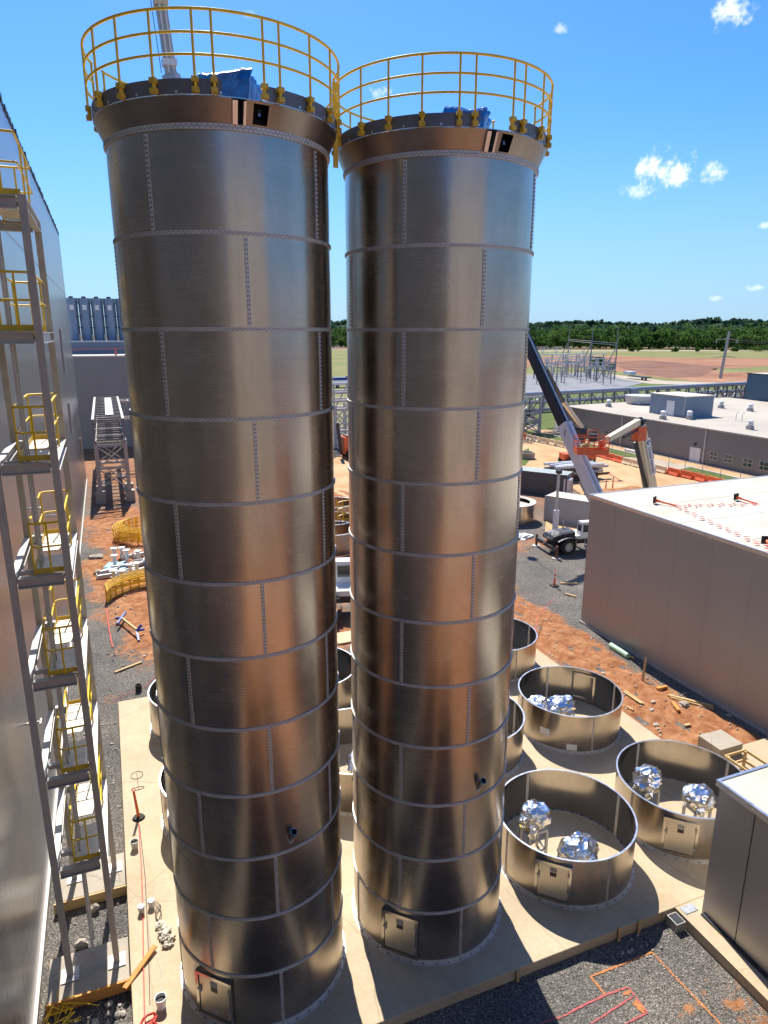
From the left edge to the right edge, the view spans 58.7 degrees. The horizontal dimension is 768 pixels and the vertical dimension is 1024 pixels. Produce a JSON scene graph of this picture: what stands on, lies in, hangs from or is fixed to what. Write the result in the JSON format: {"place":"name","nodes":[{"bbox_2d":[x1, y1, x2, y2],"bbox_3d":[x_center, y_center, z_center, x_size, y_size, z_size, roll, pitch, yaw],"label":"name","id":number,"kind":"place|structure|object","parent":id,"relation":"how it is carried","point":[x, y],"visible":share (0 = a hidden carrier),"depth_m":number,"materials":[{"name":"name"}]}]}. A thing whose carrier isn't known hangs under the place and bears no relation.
{"place":"outdoors","nodes":[
{"label":"outdoors","id":0,"kind":"place"},
{"bbox_2d":[336,422,348,458],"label":"work platform","id":1,"kind":"structure","parent":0,"point":[343,444],"depth_m":84.48,"materials":[{"name":"orange paint"}]},
{"bbox_2d":[0,0,767,335],"label":"sky","id":2,"kind":"structure","parent":0,"point":[651,204],"materials":[{"name":"blue"}]},
{"bbox_2d":[39,490,767,1023],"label":"ground","id":3,"kind":"structure","parent":0,"point":[547,992],"depth_m":23.85,"materials":[{"name":"soil"}]},
{"bbox_2d":[38,990,98,1023],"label":"strap heap","id":4,"kind":"object","parent":3,"relation":"on","point":[64,1010],"visible":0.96,"depth_m":15.53,"materials":[{"name":"fabric"}]},
{"bbox_2d":[74,938,88,949],"bbox_3d":[-7.750,11.064,17.472,0.362,0.243,0.270,-6,16,-21],"label":"stone block","id":5,"kind":"object","parent":3,"relation":"on","point":[81,943],"depth_m":17.40,"materials":[{"name":"stone"}]},
{"bbox_2d":[45,978,130,1015],"bbox_3d":[-6.903,11.358,15.971,1.830,0.300,0.050,-6,16,-21],"label":"form board","id":6,"kind":"object","parent":3,"relation":"on","point":[104,992],"visible":0.86,"depth_m":15.97,"materials":[{"name":"wood"}]},
{"bbox_2d":[47,937,129,1003],"bbox_3d":[-7.156,11.336,16.645,1.790,0.499,1.250,-6,16,-21],"label":"footing","id":7,"kind":"object","parent":3,"relation":"on","point":[95,972],"visible":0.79,"depth_m":16.51,"materials":[{"name":"concrete"}]},
{"bbox_2d":[0,129,125,984],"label":"stair tower","id":8,"kind":"structure","parent":7,"relation":"on","point":[80,761],"depth_m":15.32,"materials":[{"name":"grey metal"}]},
{"bbox_2d":[53,884,126,913],"bbox_3d":[-8.056,10.645,18.758,1.830,0.300,0.050,-6,16,-21],"label":"form board","id":9,"kind":"object","parent":3,"relation":"on","point":[94,898],"visible":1,"depth_m":18.75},
{"bbox_2d":[55,852,125,903],"bbox_3d":[-8.319,10.598,19.451,1.790,0.499,1.300,-6,16,-21],"label":"footing","id":10,"kind":"object","parent":3,"relation":"on","point":[95,881],"visible":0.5,"depth_m":19.18,"materials":[{"name":"concrete"}]},
{"bbox_2d":[105,572,145,598],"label":"railing hoop","id":11,"kind":"object","parent":3,"relation":"on","point":[123,583],"visible":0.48,"depth_m":41.32,"materials":[{"name":"yellow paint"}]},
{"bbox_2d":[106,575,145,601],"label":"railing hoop","id":12,"kind":"object","parent":3,"relation":"on","point":[123,586],"visible":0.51,"depth_m":41.01,"materials":[{"name":"yellow paint"}]},
{"bbox_2d":[106,574,145,602],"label":"railing hoop","id":13,"kind":"object","parent":3,"relation":"on","point":[124,584],"visible":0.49,"depth_m":41.18,"materials":[{"name":"yellow paint"}]},
{"bbox_2d":[112,520,142,545],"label":"railing hoop","id":14,"kind":"object","parent":3,"relation":"on","point":[114,538],"visible":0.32,"depth_m":50.44,"materials":[{"name":"yellow paint"}]},
{"bbox_2d":[114,517,141,544],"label":"railing hoop","id":15,"kind":"object","parent":3,"relation":"on","point":[115,528],"visible":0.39,"depth_m":50.62,"materials":[{"name":"yellow paint"}]},
{"bbox_2d":[115,611,144,640],"bbox_3d":[-13.408,5.924,35.957,0.928,0.637,3.452,-12,19,-39],"label":"sawhorse","id":16,"kind":"object","parent":3,"relation":"on","point":[121,618],"visible":1,"depth_m":35.82,"materials":[{"name":"blue paint"}]},
{"bbox_2d":[150,0,349,602],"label":"rough terrain crane","id":17,"kind":"object","parent":3,"relation":"on","point":[169,64],"visible":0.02,"depth_m":33.12,"materials":[{"name":"grey paint"}]},
{"bbox_2d":[334,497,348,512],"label":"shell ring stack","id":18,"kind":"object","parent":3,"relation":"on","point":[338,499],"visible":0.15,"depth_m":58.58,"materials":[{"name":"silver metal"}]},
{"bbox_2d":[335,521,349,555],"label":"shell ring stack","id":19,"kind":"object","parent":3,"relation":"on","point":[342,542],"visible":0.16,"depth_m":48.04,"materials":[{"name":"silver metal"}]},
{"bbox_2d":[335,512,349,534],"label":"shell ring stack","id":20,"kind":"object","parent":3,"relation":"on","point":[340,529],"visible":0.11,"depth_m":50.70,"materials":[{"name":"silver metal"}]},
{"bbox_2d":[337,631,350,644],"bbox_3d":[-1.866,6.434,35.124,1.400,0.070,1.200,-6,16,-21],"label":"cover board","id":21,"kind":"object","parent":3,"relation":"on","point":[343,637],"visible":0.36,"depth_m":34.99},
{"bbox_2d":[73,518,757,1023],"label":"loose stones","id":22,"kind":"object","parent":3,"relation":"on","point":[117,1014],"visible":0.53,"depth_m":17.89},
{"bbox_2d":[118,648,717,1023],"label":"slab","id":23,"kind":"structure","parent":3,"relation":"on","point":[374,985],"depth_m":18.15,"materials":[{"name":"concrete"}]},
{"bbox_2d":[131,788,144,821],"bbox_3d":[-7.806,9.214,21.583,0.400,1.088,0.400,-6,16,-21],"label":"delineator","id":24,"kind":"object","parent":23,"relation":"on","point":[138,817],"visible":1,"depth_m":21.60,"materials":[{"name":"plastic"}]},
{"bbox_2d":[122,945,156,989],"bbox_3d":[-5.921,11.043,16.579,0.120,0.150,1.138,5,16,19],"label":"plank","id":25,"kind":"object","parent":23,"relation":"on","point":[139,967],"visible":1,"depth_m":16.53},
{"bbox_2d":[138,824,145,1023],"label":"safety line","id":26,"kind":"object","parent":23,"relation":"on","point":[142,927],"visible":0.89,"depth_m":17.67,"materials":[{"name":"red fabric"}]},
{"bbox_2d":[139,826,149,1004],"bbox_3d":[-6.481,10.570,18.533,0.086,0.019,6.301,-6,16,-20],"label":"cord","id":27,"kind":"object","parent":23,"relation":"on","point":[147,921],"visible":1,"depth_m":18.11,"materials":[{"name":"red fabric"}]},
{"bbox_2d":[148,679,160,742],"bbox_3d":[-7.226,7.550,27.067,4.040,1.515,4.040,8,17,27],"label":"silo base ring","id":28,"kind":"object","parent":23,"relation":"on","point":[154,729],"visible":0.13,"depth_m":25.99,"materials":[{"name":"silver metal"}]},
{"bbox_2d":[154,992,165,1010],"bbox_3d":[-5.098,11.162,15.586,0.264,0.376,0.264,-6,16,-21],"label":"bucket","id":29,"kind":"object","parent":23,"relation":"on","point":[160,999],"visible":1,"depth_m":15.55,"materials":[{"name":"white paint"}]},
{"bbox_2d":[159,766,169,840],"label":"silo base ring","id":30,"kind":"object","parent":23,"relation":"on","point":[164,819],"visible":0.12,"depth_m":21.04,"materials":[{"name":"silver metal"}]},
{"bbox_2d":[155,919,175,948],"bbox_3d":[-5.618,10.793,17.511,0.432,0.178,0.953,-9,17,-32],"label":"rag heap","id":31,"kind":"object","parent":23,"relation":"on","point":[164,930],"visible":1,"depth_m":17.41,"materials":[{"name":"fabric"}]},
{"bbox_2d":[80,6,345,1023],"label":"silo","id":32,"kind":"object","parent":23,"relation":"on","point":[220,216],"visible":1,"depth_m":12.41,"materials":[{"name":"silver metal"}]},
{"bbox_2d":[195,967,236,1023],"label":"access door","id":33,"kind":"structure","parent":32,"relation":"in","point":[215,996],"depth_m":15.04,"materials":[{"name":"silver metal"}]},
{"bbox_2d":[198,67,262,100],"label":"roof unit","id":34,"kind":"structure","parent":32,"relation":"on","point":[241,82],"depth_m":11.67,"materials":[{"name":"blue plastic"}]},
{"bbox_2d":[326,82,337,167],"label":"crossover gate","id":35,"kind":"structure","parent":32,"relation":"attached to","point":[335,145],"depth_m":12.94,"materials":[{"name":"metal"}]},
{"bbox_2d":[337,648,351,708],"bbox_3d":[-3.108,7.130,28.664,4.040,1.515,4.040,-6,16,-21],"label":"silo base ring","id":36,"kind":"object","parent":23,"relation":"on","point":[344,683],"visible":0.08,"depth_m":27.91,"materials":[{"name":"silver metal"}]},
{"bbox_2d":[339,708,352,816],"bbox_3d":[-0.987,8.476,23.548,4.040,1.515,4.040,9,17,31],"label":"silo base ring","id":37,"kind":"object","parent":23,"relation":"on","point":[346,779],"visible":0.05,"depth_m":21.84,"materials":[{"name":"silver metal"}]},
{"bbox_2d":[331,51,553,965],"bbox_3d":[1.146,1.114,16.109,4.421,19.543,4.375,-6,16,-21],"label":"silo","id":38,"kind":"object","parent":23,"relation":"on","point":[439,220],"visible":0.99,"depth_m":14.07,"materials":[{"name":"silver metal"}]},
{"bbox_2d":[381,906,419,960],"bbox_3d":[0.402,10.294,16.692,0.775,1.170,0.767,-6,16,-21],"label":"access door","id":39,"kind":"structure","parent":38,"relation":"in","point":[399,932],"depth_m":16.64,"materials":[{"name":"silver metal"}]},
{"bbox_2d":[505,697,524,777],"bbox_3d":[3.138,8.055,25.147,4.040,1.515,4.040,-6,16,-21],"label":"silo base ring","id":40,"kind":"object","parent":23,"relation":"on","point":[515,750],"visible":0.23,"depth_m":24.26,"materials":[{"name":"silver metal"}]},
{"bbox_2d":[510,618,537,681],"bbox_3d":[5.100,6.292,31.847,4.040,1.515,4.040,-6,16,-21],"label":"silo base ring","id":41,"kind":"object","parent":23,"relation":"on","point":[524,642],"visible":0.35,"depth_m":30.81,"materials":[{"name":"silver metal"}]},
{"bbox_2d":[518,799,550,853],"bbox_3d":[4.373,9.293,20.002,1.044,1.740,0.860,-6,16,-21],"label":"wrapped machine","id":42,"kind":"object","parent":23,"relation":"on","point":[534,818],"visible":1,"depth_m":19.66,"materials":[{"name":"grey metal"}]},
{"bbox_2d":[528,694,551,709],"bbox_3d":[5.960,7.752,26.375,1.070,1.477,1.034,2,15,7],"label":"wrapped machine","id":43,"kind":"object","parent":23,"relation":"on","point":[541,701],"visible":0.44,"depth_m":25.97,"materials":[{"name":"grey metal"}]},
{"bbox_2d":[548,695,575,715],"bbox_3d":[6.740,7.768,26.368,1.436,1.450,1.028,-6,16,-21],"label":"wrapped machine","id":44,"kind":"object","parent":23,"relation":"on","point":[563,704],"visible":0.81,"depth_m":26.01,"materials":[{"name":"grey metal"}]},
{"bbox_2d":[501,769,637,910],"bbox_3d":[5.271,9.409,20.004,4.040,1.515,4.040,-6,16,-21],"label":"silo base ring","id":45,"kind":"object","parent":23,"relation":"on","point":[550,880],"visible":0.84,"depth_m":19.09,"materials":[{"name":"silver metal"}]},
{"bbox_2d":[533,856,572,905],"bbox_3d":[4.527,9.873,18.292,0.775,1.170,0.767,-6,16,-21],"label":"access door","id":46,"kind":"structure","parent":45,"relation":"in","point":[552,884],"depth_m":18.24,"materials":[{"name":"silver metal"}]},
{"bbox_2d":[518,666,622,754],"bbox_3d":[7.222,7.638,26.731,4.040,1.515,4.040,-3,15,-11],"label":"silo base ring","id":47,"kind":"object","parent":23,"relation":"on","point":[562,733],"visible":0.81,"depth_m":25.82,"materials":[{"name":"silver metal"}]},
{"bbox_2d":[571,671,595,702],"bbox_3d":[8.263,7.239,28.299,0.954,1.170,0.136,9,17,32],"label":"access door","id":48,"kind":"structure","parent":47,"relation":"in","point":[573,672],"depth_m":28.25,"materials":[{"name":"silver metal"}]},
{"bbox_2d":[557,831,599,860],"bbox_3d":[5.498,9.712,19.249,1.116,1.315,1.178,11,19,37],"label":"wrapped machine","id":49,"kind":"object","parent":23,"relation":"on","point":[578,845],"visible":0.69,"depth_m":18.96,"materials":[{"name":"grey metal"}]},
{"bbox_2d":[632,764,661,805],"bbox_3d":[8.333,8.867,21.689,0.916,1.707,0.932,4,15,16],"label":"wrapped machine","id":50,"kind":"object","parent":23,"relation":"on","point":[647,780],"visible":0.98,"depth_m":21.36,"materials":[{"name":"grey metal"}]},
{"bbox_2d":[614,739,741,863],"bbox_3d":[9.354,8.993,21.588,4.040,1.515,4.040,-6,16,-21],"label":"silo base ring","id":51,"kind":"object","parent":23,"relation":"on","point":[674,835],"visible":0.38,"depth_m":21.47,"materials":[{"name":"silver metal"}]},
{"bbox_2d":[660,815,699,859],"bbox_3d":[8.610,9.456,19.875,0.775,1.170,0.767,-6,16,-21],"label":"access door","id":52,"kind":"structure","parent":51,"relation":"in","point":[679,835],"depth_m":19.83,"materials":[{"name":"silver metal"}]},
{"bbox_2d":[681,783,716,817],"bbox_3d":[9.678,9.100,21.124,1.051,1.543,0.923,-6,16,-21],"label":"wrapped machine","id":53,"kind":"object","parent":23,"relation":"on","point":[701,799],"visible":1,"depth_m":20.77,"materials":[{"name":"grey metal"}]},
{"bbox_2d":[519,496,535,524],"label":"tank shell","id":54,"kind":"object","parent":3,"relation":"on","point":[527,510],"visible":0.29,"depth_m":55.99,"materials":[{"name":"silver metal"}]},
{"bbox_2d":[527,332,602,559],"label":"rough terrain crane","id":55,"kind":"object","parent":3,"relation":"on","point":[565,540],"visible":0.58,"depth_m":48.97,"materials":[{"name":"grey paint"}]},
{"bbox_2d":[540,987,647,1023],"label":"survey mark","id":56,"kind":"object","parent":3,"relation":"on","point":[603,1015],"visible":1,"depth_m":15.90,"materials":[{"name":"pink paint"}]},
{"bbox_2d":[608,642,629,658],"bbox_3d":[11.566,6.811,33.564,0.293,0.284,1.271,-6,16,-21],"label":"green pipe","id":57,"kind":"object","parent":3,"relation":"on","point":[619,650],"visible":1,"depth_m":33.42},
{"bbox_2d":[590,951,720,1023],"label":"survey mark","id":58,"kind":"object","parent":3,"relation":"on","point":[621,964],"visible":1,"depth_m":16.80,"materials":[{"name":"orange paint"}]},
{"bbox_2d":[666,911,685,932],"bbox_3d":[7.740,10.898,18.111,0.300,0.300,0.360,-6,16,-21],"label":"catch box","id":59,"kind":"object","parent":3,"relation":"on","point":[675,922],"visible":1,"depth_m":18.02,"materials":[{"name":"concrete"}]},
{"bbox_2d":[668,694,712,706],"bbox_3d":[13.051,8.037,29.103,1.788,0.080,0.120,9,17,30],"label":"timber","id":60,"kind":"object","parent":3,"relation":"on","point":[693,701],"visible":1,"depth_m":29.03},
{"bbox_2d":[697,729,742,758],"bbox_3d":[12.423,8.742,25.279,1.100,0.720,1.000,-6,16,-21],"label":"concrete block","id":61,"kind":"object","parent":3,"relation":"on","point":[720,742],"depth_m":25.06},
{"bbox_2d":[701,763,767,979],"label":"box building","id":62,"kind":"structure","parent":3,"relation":"on","point":[734,913],"depth_m":16.91,"materials":[{"name":"grey paint"}]},
{"bbox_2d":[81,336,730,732],"bbox_3d":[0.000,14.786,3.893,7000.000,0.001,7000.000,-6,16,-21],"label":"terrain","id":63,"kind":"structure","parent":0,"point":[115,494],"depth_m":69.09,"materials":[{"name":"soil"}]},
{"bbox_2d":[0,93,87,1023],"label":"panel hall","id":64,"kind":"structure","parent":63,"relation":"on","point":[25,878],"depth_m":19.79,"materials":[{"name":"metal"}]},
{"bbox_2d":[71,340,124,353],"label":"hall","id":65,"kind":"structure","parent":63,"relation":"on","point":[94,347],"depth_m":98.58,"materials":[{"name":"white paint"}]},
{"bbox_2d":[66,296,82,340],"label":"storage silo","id":66,"kind":"object","parent":65,"relation":"on","point":[73,318],"visible":0.81,"depth_m":99.08,"materials":[{"name":"white paint"}]},
{"bbox_2d":[77,296,94,340],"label":"storage silo","id":67,"kind":"object","parent":65,"relation":"on","point":[85,318],"visible":0.88,"depth_m":99.69,"materials":[{"name":"grey paint"}]},
{"bbox_2d":[90,297,107,340],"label":"storage silo","id":68,"kind":"object","parent":65,"relation":"on","point":[96,303],"visible":0.94,"depth_m":100.31,"materials":[{"name":"grey paint"}]},
{"bbox_2d":[102,297,119,340],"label":"storage silo","id":69,"kind":"object","parent":65,"relation":"on","point":[110,318],"visible":0.99,"depth_m":100.93,"materials":[{"name":"grey paint"}]},
{"bbox_2d":[115,299,123,340],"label":"storage silo","id":70,"kind":"object","parent":65,"relation":"on","point":[120,332],"visible":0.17,"depth_m":101.49,"materials":[{"name":"grey paint"}]},
{"bbox_2d":[72,354,132,448],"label":"hall","id":71,"kind":"structure","parent":63,"relation":"on","point":[100,375],"depth_m":91.38,"materials":[{"name":"white paint"}]},
{"bbox_2d":[91,396,135,504],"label":"steel trestle","id":72,"kind":"object","parent":63,"relation":"on","point":[108,415],"visible":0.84,"depth_m":63.61,"materials":[{"name":"metal"}]},
{"bbox_2d":[332,379,526,447],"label":"pipe rack","id":73,"kind":"object","parent":63,"relation":"on","point":[343,408],"visible":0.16,"depth_m":92.32,"materials":[{"name":"grey metal"}]},
{"bbox_2d":[520,466,573,494],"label":"shipping container","id":74,"kind":"object","parent":63,"relation":"on","point":[542,481],"visible":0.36,"depth_m":66.30,"materials":[{"name":"grey metal"}]},
{"bbox_2d":[331,321,767,349],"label":"wood","id":75,"kind":"object","parent":63,"relation":"on","point":[688,337],"visible":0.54,"depth_m":644.73,"materials":[{"name":"green plant"}]},
{"bbox_2d":[552,470,561,528],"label":"light mast","id":76,"kind":"object","parent":63,"relation":"on","point":[555,523],"visible":0.91,"depth_m":52.85,"materials":[{"name":"metal"}]},
{"bbox_2d":[523,430,635,456],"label":"grass strip","id":77,"kind":"object","parent":63,"relation":"on","point":[617,452],"depth_m":99.38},
{"bbox_2d":[525,372,643,391],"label":"switchyard","id":78,"kind":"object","parent":63,"relation":"on","point":[572,383],"visible":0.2,"depth_m":212.77,"materials":[{"name":"gravel"}]},
{"bbox_2d":[524,381,746,433],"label":"pipe rack","id":79,"kind":"object","parent":63,"relation":"on","point":[541,401],"visible":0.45,"depth_m":112.46,"materials":[{"name":"grey metal"}]},
{"bbox_2d":[525,427,756,477],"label":"walkway","id":80,"kind":"structure","parent":63,"relation":"on","point":[710,468],"depth_m":82.56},
{"bbox_2d":[626,457,688,468],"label":"paved apron","id":81,"kind":"object","parent":63,"relation":"on","point":[659,462],"visible":0.31,"depth_m":81.30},
{"bbox_2d":[558,397,767,475],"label":"building","id":82,"kind":"structure","parent":63,"relation":"on","point":[721,437],"depth_m":86.24,"materials":[{"name":"grey"}]},
{"bbox_2d":[625,394,650,404],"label":"roof tank","id":83,"kind":"object","parent":82,"relation":"on","point":[644,399],"visible":0.84,"depth_m":107.05,"materials":[{"name":"grey metal"}]},
{"bbox_2d":[649,392,715,417],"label":"roof shed","id":84,"kind":"structure","parent":82,"relation":"on","point":[678,404],"depth_m":92.22,"materials":[{"name":"white paint"}]},
{"bbox_2d":[666,400,674,415],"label":"door","id":85,"kind":"structure","parent":84,"relation":"in","point":[670,406],"depth_m":92.96,"materials":[{"name":"white paint"}]},
{"bbox_2d":[689,447,700,462],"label":"door","id":86,"kind":"structure","parent":82,"relation":"in","point":[694,455],"depth_m":82.78,"materials":[{"name":"white paint"}]},
{"bbox_2d":[579,475,767,736],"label":"panel building","id":87,"kind":"structure","parent":63,"relation":"on","point":[678,594],"depth_m":30.68,"materials":[{"name":"grey metal"}]},
{"bbox_2d":[671,462,736,479],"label":"grass verge","id":88,"kind":"object","parent":63,"relation":"on","point":[707,473],"depth_m":76.17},
{"bbox_2d":[526,426,754,478],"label":"chain link fence","id":89,"kind":"object","parent":88,"relation":"on","point":[625,449],"visible":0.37,"depth_m":77.29,"materials":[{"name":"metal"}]},
{"bbox_2d":[745,372,767,400],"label":"teal building","id":90,"kind":"structure","parent":63,"relation":"on","point":[757,386],"depth_m":113.76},
{"bbox_2d":[442,106,491,127],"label":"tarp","id":91,"kind":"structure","parent":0,"point":[485,119],"depth_m":13.65,"materials":[{"name":"blue plastic"}]},
{"bbox_2d":[334,439,698,531],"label":"haul road","id":92,"kind":"structure","parent":0,"point":[627,475],"depth_m":75.55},
{"bbox_2d":[543,491,589,525],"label":"shipping container","id":93,"kind":"object","parent":92,"relation":"on","point":[574,509],"visible":0.23,"depth_m":56.01,"materials":[{"name":"metal"}]},
{"bbox_2d":[546,368,596,461],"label":"boom lift","id":94,"kind":"object","parent":92,"relation":"on","point":[580,429],"visible":0.45,"depth_m":79.97,"materials":[{"name":"beige paint"}]},
{"bbox_2d":[573,417,656,487],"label":"boom lift","id":95,"kind":"object","parent":92,"relation":"on","point":[637,428],"visible":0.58,"depth_m":50.45,"materials":[{"name":"beige paint"}]},
{"bbox_2d":[602,486,641,491],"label":"soil heap","id":96,"kind":"object","parent":92,"relation":"on","point":[621,489],"visible":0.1,"depth_m":66.42,"materials":[{"name":"soil"}]},
{"bbox_2d":[333,323,751,347],"bbox_3d":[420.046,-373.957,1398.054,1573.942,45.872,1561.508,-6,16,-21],"label":"hills","id":97,"kind":"structure","parent":0,"point":[720,324],"depth_m":1071.31,"materials":[{"name":"green plant"}]},
{"bbox_2d":[331,316,767,337],"bbox_3d":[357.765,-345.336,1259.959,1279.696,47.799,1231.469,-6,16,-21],"label":"hillside wood","id":98,"kind":"object","parent":97,"relation":"on","point":[734,322],"visible":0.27,"depth_m":1083.60,"materials":[{"name":"green plant"}]},
{"bbox_2d":[332,349,767,426],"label":"grass field","id":99,"kind":"structure","parent":0,"point":[339,363],"depth_m":463.57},
{"bbox_2d":[525,380,743,424],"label":"lawn","id":100,"kind":"structure","parent":0,"point":[547,416],"depth_m":169.44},
{"bbox_2d":[527,355,767,382],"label":"clay field","id":101,"kind":"structure","parent":0,"point":[712,376],"depth_m":343.98,"materials":[{"name":"soil"}]},
{"bbox_2d":[609,360,720,377],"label":"dark clay patch","id":102,"kind":"object","parent":101,"relation":"on","point":[666,369],"visible":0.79,"depth_m":295.86,"materials":[{"name":"soil"}]},
{"bbox_2d":[714,331,737,377],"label":"utility pole","id":103,"kind":"object","parent":101,"relation":"on","point":[724,356],"visible":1,"depth_m":230.82,"materials":[{"name":"grey metal"}]},
{"bbox_2d":[716,366,767,372],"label":"grass patch","id":104,"kind":"object","parent":101,"relation":"on","point":[746,369],"visible":0.88,"depth_m":287.91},
{"bbox_2d":[567,350,767,350],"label":"road","id":105,"kind":"structure","parent":0,"point":[660,350],"depth_m":588.30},
{"bbox_2d":[608,374,744,386],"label":"access road","id":106,"kind":"structure","parent":0,"point":[651,381],"depth_m":217.38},
{"bbox_2d":[674,738,767,1011],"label":"pavement","id":107,"kind":"structure","parent":0,"point":[730,959],"depth_m":17.30,"materials":[{"name":"concrete"}]},
{"bbox_2d":[680,903,697,914],"bbox_3d":[8.175,10.638,18.296,0.430,0.015,0.230,-6,16,-21],"label":"drain channel","id":108,"kind":"object","parent":107,"relation":"on","point":[688,908],"visible":1,"depth_m":18.30,"materials":[{"name":"metal"}]},
{"bbox_2d":[724,749,766,770],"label":"formwork","id":109,"kind":"object","parent":107,"relation":"on","point":[744,761],"visible":0.5,"depth_m":23.99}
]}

